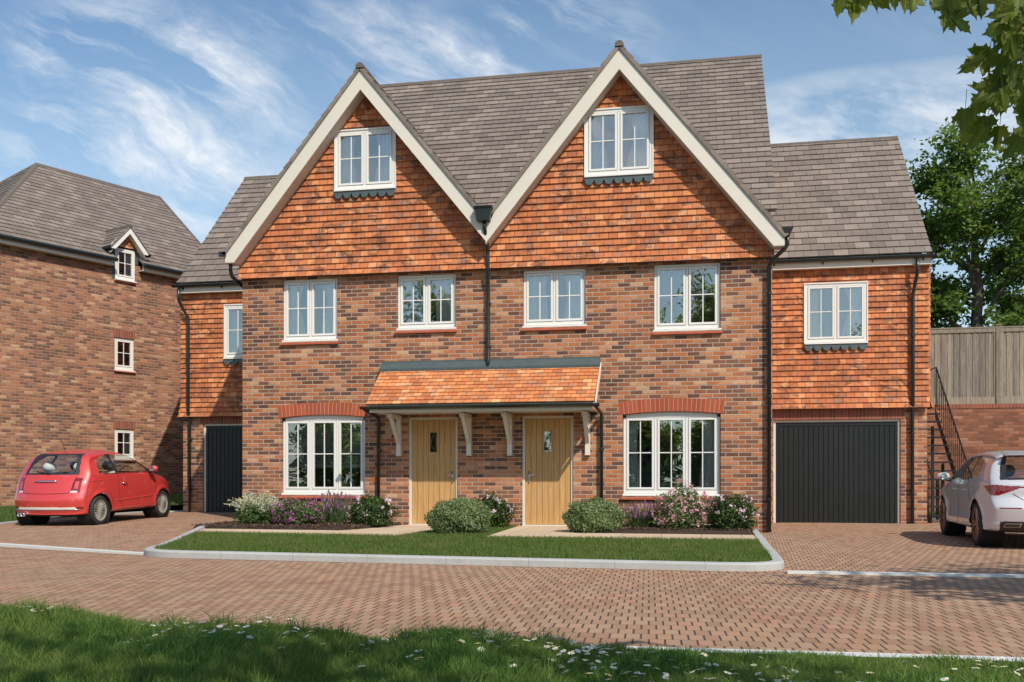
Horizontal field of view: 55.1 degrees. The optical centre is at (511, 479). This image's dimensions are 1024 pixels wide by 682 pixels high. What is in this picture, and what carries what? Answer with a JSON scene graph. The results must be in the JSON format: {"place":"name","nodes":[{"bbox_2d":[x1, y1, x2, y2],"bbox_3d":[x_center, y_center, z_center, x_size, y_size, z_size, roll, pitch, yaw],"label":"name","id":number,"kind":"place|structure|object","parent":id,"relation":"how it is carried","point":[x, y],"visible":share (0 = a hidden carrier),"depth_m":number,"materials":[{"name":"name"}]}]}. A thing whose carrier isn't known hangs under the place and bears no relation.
{"place":"outdoors","nodes":[
{"label":"outdoors","id":0,"kind":"place"},
{"bbox_2d":[0,493,182,521],"bbox_3d":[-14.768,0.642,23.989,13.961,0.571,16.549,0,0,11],"label":"lawn","id":1,"kind":"structure","parent":0,"point":[172,496],"depth_m":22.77,"materials":[{"name":"green plant"}]},
{"bbox_2d":[0,510,240,557],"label":"driveway","id":2,"kind":"structure","parent":0,"point":[137,532],"depth_m":16.58,"materials":[{"name":"brown brick"}]},
{"bbox_2d":[15,440,170,524],"bbox_3d":[-8.159,0.044,19.298,1.907,1.634,3.378,0,2,10],"label":"hatchback car","id":3,"kind":"object","parent":2,"relation":"on","point":[85,491],"visible":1,"depth_m":18.11,"materials":[{"name":"red paint"}]},
{"bbox_2d":[154,524,771,561],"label":"lawn","id":4,"kind":"structure","parent":0,"point":[634,547],"depth_m":12.56,"materials":[{"name":"green plant"}]},
{"bbox_2d":[190,521,401,529],"bbox_3d":[-3.851,0.853,17.772,3.260,0.095,2.120,0,0,11],"label":"flower bed","id":5,"kind":"object","parent":4,"relation":"on","point":[312,527],"visible":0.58,"depth_m":16.92,"materials":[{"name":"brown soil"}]},
{"bbox_2d":[223,489,287,523],"bbox_3d":[-4.569,0.524,17.655,1.322,0.727,0.817,0,0,11],"label":"astilbe","id":6,"kind":"object","parent":5,"relation":"on","point":[258,510],"visible":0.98,"depth_m":17.53,"materials":[{"name":"green plant"}]},
{"bbox_2d":[265,497,328,524],"bbox_3d":[-3.856,0.577,17.566,1.209,0.540,0.916,0,0,11],"label":"geranium","id":7,"kind":"object","parent":5,"relation":"on","point":[307,513],"visible":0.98,"depth_m":17.32,"materials":[{"name":"green plant"}]},
{"bbox_2d":[313,489,354,523],"bbox_3d":[-3.210,0.497,17.754,0.810,0.646,0.905,0,0,-40],"label":"lavender","id":8,"kind":"object","parent":5,"relation":"on","point":[333,509],"visible":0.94,"depth_m":17.58,"materials":[{"name":"purple plant"}]},
{"bbox_2d":[344,494,400,526],"bbox_3d":[-2.497,0.554,17.540,0.995,0.602,0.786,0,0,-13],"label":"flowering shrub","id":9,"kind":"object","parent":5,"relation":"on","point":[371,513],"visible":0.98,"depth_m":17.37,"materials":[{"name":"green plant"}]},
{"bbox_2d":[198,525,430,535],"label":"garden path","id":10,"kind":"structure","parent":4,"relation":"on","point":[399,529],"depth_m":16.43,"materials":[{"name":"stone"}]},
{"bbox_2d":[424,497,492,534],"bbox_3d":[-0.854,0.588,15.786,1.113,0.631,1.046,0,0,11],"label":"clipped bush","id":11,"kind":"object","parent":4,"relation":"on","point":[456,516],"visible":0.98,"depth_m":15.46,"materials":[{"name":"green plant"}]},
{"bbox_2d":[468,488,517,527],"bbox_3d":[-0.386,0.518,17.555,0.846,0.810,0.847,0,0,43],"label":"flowering shrub","id":12,"kind":"object","parent":4,"relation":"on","point":[499,518],"visible":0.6,"depth_m":17.37,"materials":[{"name":"green plant"}]},
{"bbox_2d":[561,496,626,532],"bbox_3d":[1.323,0.582,15.960,1.076,0.618,0.972,0,0,11],"label":"clipped bush","id":13,"kind":"object","parent":4,"relation":"on","point":[596,514],"visible":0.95,"depth_m":15.71,"materials":[{"name":"green plant"}]},
{"bbox_2d":[488,526,755,539],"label":"garden path","id":14,"kind":"structure","parent":4,"relation":"on","point":[543,531],"depth_m":15.24,"materials":[{"name":"stone"}]},
{"bbox_2d":[577,524,754,534],"bbox_3d":[2.494,0.853,16.506,3.000,0.095,2.200,0,0,11],"label":"flower bed","id":15,"kind":"object","parent":4,"relation":"on","point":[694,531],"visible":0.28,"depth_m":15.46,"materials":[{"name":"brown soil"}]},
{"bbox_2d":[619,500,669,526],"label":"lavender","id":16,"kind":"object","parent":15,"relation":"on","point":[643,518],"visible":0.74,"depth_m":16.24,"materials":[{"name":"purple plant"}]},
{"bbox_2d":[649,478,717,528],"bbox_3d":[2.803,0.427,16.001,1.162,0.887,0.888,0,0,11],"label":"oleander","id":17,"kind":"object","parent":15,"relation":"on","point":[676,515],"visible":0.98,"depth_m":15.83,"materials":[{"name":"green plant"}]},
{"bbox_2d":[699,492,759,529],"bbox_3d":[3.511,0.525,15.826,0.898,0.649,0.836,0,0,-27],"label":"flowering shrub","id":18,"kind":"object","parent":15,"relation":"on","point":[723,516],"visible":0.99,"depth_m":15.63,"materials":[{"name":"green plant"}]},
{"bbox_2d":[0,622,1021,681],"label":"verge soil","id":19,"kind":"structure","parent":0,"point":[331,671],"depth_m":4.60,"materials":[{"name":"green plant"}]},
{"bbox_2d":[0,548,1023,681],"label":"road","id":20,"kind":"structure","parent":0,"point":[978,616],"depth_m":7.69,"materials":[{"name":"brown brick"}]},
{"bbox_2d":[0,543,143,556],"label":"flush kerb","id":21,"kind":"structure","parent":20,"relation":"on","point":[64,548],"depth_m":13.04,"materials":[{"name":"grey concrete"}]},
{"bbox_2d":[0,510,182,523],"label":"flush kerb","id":22,"kind":"structure","parent":20,"relation":"on","point":[76,516],"depth_m":20.52,"materials":[{"name":"concrete"}]},
{"bbox_2d":[144,526,783,572],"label":"kerb","id":23,"kind":"structure","parent":20,"relation":"on","point":[776,562],"depth_m":10.86,"materials":[{"name":"concrete"}]},
{"bbox_2d":[143,623,1023,661],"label":"flush kerb","id":24,"kind":"structure","parent":20,"relation":"on","point":[868,654],"depth_m":5.28,"materials":[{"name":"grey concrete"}]},
{"bbox_2d":[786,570,1023,577],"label":"flush kerb","id":25,"kind":"structure","parent":20,"relation":"on","point":[908,574],"depth_m":9.66,"materials":[{"name":"grey concrete"}]},
{"bbox_2d":[0,591,1023,681],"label":"verge grass","id":26,"kind":"structure","parent":0,"point":[97,665],"depth_m":4.63,"materials":[{"name":"green plant"}]},
{"bbox_2d":[0,0,1023,327],"label":"sky","id":27,"kind":"structure","parent":0,"point":[180,102],"materials":[{"name":"blue"}]},
{"bbox_2d":[185,522,1023,573],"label":"driveway","id":28,"kind":"structure","parent":0,"point":[893,547],"depth_m":13.01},
{"bbox_2d":[927,519,939,522],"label":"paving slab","id":29,"kind":"structure","parent":28,"relation":"on","point":[936,520],"depth_m":20.76,"materials":[{"name":"stone"}]},
{"bbox_2d":[927,367,971,522],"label":"metal staircase","id":30,"kind":"structure","parent":28,"relation":"on","point":[950,461],"depth_m":22.08,"materials":[{"name":"black metal"}]},
{"bbox_2d":[937,450,1023,546],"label":"hatchback car","id":31,"kind":"object","parent":28,"relation":"on","point":[986,504],"visible":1,"depth_m":13.48,"materials":[{"name":"silver metal"}]},
{"label":"ground","id":32,"kind":"structure","parent":0,"visible":0},
{"bbox_2d":[0,163,201,512],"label":"corner house","id":33,"kind":"structure","parent":32,"relation":"on","point":[92,270],"depth_m":26.17,"materials":[{"name":"brown brick"}]},
{"bbox_2d":[114,429,134,460],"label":"window","id":34,"kind":"structure","parent":33,"relation":"in","point":[123,437],"depth_m":26.85,"materials":[{"name":"white plastic"}]},
{"bbox_2d":[114,337,135,372],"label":"window","id":35,"kind":"structure","parent":33,"relation":"in","point":[123,347],"depth_m":26.88,"materials":[{"name":"white plastic"}]},
{"bbox_2d":[114,248,136,284],"bbox_3d":[-10.765,-5.800,26.846,0.730,0.919,0.650,0,0,35],"label":"window","id":36,"kind":"structure","parent":33,"relation":"in","point":[126,274],"depth_m":26.79,"materials":[{"name":"white plastic"}]},
{"bbox_2d":[171,40,936,532],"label":"semi detached house","id":37,"kind":"structure","parent":32,"relation":"on","point":[621,274],"depth_m":18.63,"materials":[{"name":"brick"}]},
{"bbox_2d":[204,423,242,511],"bbox_3d":[-6.068,-0.209,23.170,2.760,2.418,0.100,0,0,11],"label":"garage door","id":38,"kind":"structure","parent":37,"relation":"in","point":[223,443],"depth_m":23.29,"materials":[{"name":"grey"}]},
{"bbox_2d":[223,304,242,364],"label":"window","id":39,"kind":"structure","parent":37,"relation":"in","point":[233,313],"depth_m":23.11,"materials":[{"name":"white plastic"}]},
{"bbox_2d":[280,278,338,344],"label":"window","id":40,"kind":"structure","parent":37,"relation":"in","point":[310,306],"depth_m":18.99,"materials":[{"name":"white plastic"}]},
{"bbox_2d":[279,415,364,498],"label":"window","id":41,"kind":"structure","parent":37,"relation":"in","point":[321,453],"depth_m":19.00,"materials":[{"name":"white plastic"}]},
{"bbox_2d":[334,126,395,198],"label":"window","id":42,"kind":"structure","parent":37,"relation":"in","point":[364,158],"depth_m":18.64,"materials":[{"name":"white plastic"}]},
{"bbox_2d":[395,274,456,333],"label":"window","id":43,"kind":"structure","parent":37,"relation":"in","point":[426,303],"depth_m":18.55,"materials":[{"name":"white plastic"}]},
{"bbox_2d":[408,417,457,524],"bbox_3d":[-1.464,-0.143,18.503,0.950,2.045,0.210,0,0,11],"label":"front door","id":44,"kind":"structure","parent":37,"relation":"in","point":[433,441],"depth_m":18.49,"materials":[{"name":"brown wood"}]},
{"bbox_2d":[522,416,572,525],"bbox_3d":[0.671,-0.143,18.091,0.950,2.045,0.210,0,0,11],"label":"front door","id":45,"kind":"structure","parent":37,"relation":"in","point":[547,440],"depth_m":18.07,"materials":[{"name":"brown wood"}]},
{"bbox_2d":[521,269,586,330],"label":"window","id":46,"kind":"structure","parent":37,"relation":"in","point":[552,298],"depth_m":18.09,"materials":[{"name":"white plastic"}]},
{"bbox_2d":[584,105,653,184],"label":"window","id":47,"kind":"structure","parent":37,"relation":"in","point":[619,141],"depth_m":17.73,"materials":[{"name":"white plastic"}]},
{"bbox_2d":[621,412,720,499],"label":"window","id":48,"kind":"structure","parent":37,"relation":"in","point":[660,449],"depth_m":17.79,"materials":[{"name":"white plastic"}]},
{"bbox_2d":[652,263,721,334],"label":"window","id":49,"kind":"structure","parent":37,"relation":"in","point":[687,297],"depth_m":17.67,"materials":[{"name":"white plastic"}]},
{"bbox_2d":[804,281,867,350],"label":"window","id":50,"kind":"structure","parent":37,"relation":"in","point":[835,313],"depth_m":20.57,"materials":[{"name":"white plastic"}]},
{"bbox_2d":[773,419,899,522],"bbox_3d":[6.824,-0.175,20.682,2.760,2.350,0.100,0,0,11],"label":"garage door","id":51,"kind":"structure","parent":37,"relation":"in","point":[825,471],"depth_m":20.65,"materials":[{"name":"grey metal"}]},
{"bbox_2d":[831,0,1023,162],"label":"maple tree","id":52,"kind":"object","parent":32,"relation":"on","point":[1000,88],"visible":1,"depth_m":3.01,"materials":[{"name":"green plant"}]},
{"bbox_2d":[927,403,1023,511],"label":"retaining wall","id":53,"kind":"structure","parent":32,"relation":"on","point":[982,428],"depth_m":23.60,"materials":[{"name":"brick"}]},
{"bbox_2d":[930,324,1023,404],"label":"timber fence","id":54,"kind":"object","parent":53,"relation":"on","point":[979,365],"visible":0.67,"depth_m":23.72,"materials":[{"name":"brown wood"}]},
{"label":"upper ground","id":55,"kind":"structure","parent":0,"visible":0},
{"bbox_2d":[881,172,973,327],"bbox_3d":[13.852,-6.476,35.928,6.215,9.467,7.088,0,0,11],"label":"broadleaf tree","id":56,"kind":"object","parent":55,"relation":"on","point":[941,302],"visible":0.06,"depth_m":34.08,"materials":[{"name":"green plant"}]},
{"bbox_2d":[905,116,1023,327],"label":"broadleaf tree","id":57,"kind":"object","parent":55,"relation":"on","point":[941,184],"visible":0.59,"depth_m":32.87,"materials":[{"name":"green plant"}]},
{"bbox_2d":[939,310,993,326],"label":"hedge","id":58,"kind":"object","parent":55,"relation":"on","point":[969,324],"visible":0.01,"depth_m":38.01,"materials":[{"name":"green plant"}]},
{"bbox_2d":[957,197,1023,323],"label":"broadleaf tree","id":59,"kind":"object","parent":55,"relation":"on","point":[1005,299],"visible":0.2,"depth_m":35.50,"materials":[{"name":"green plant"}]}
]}

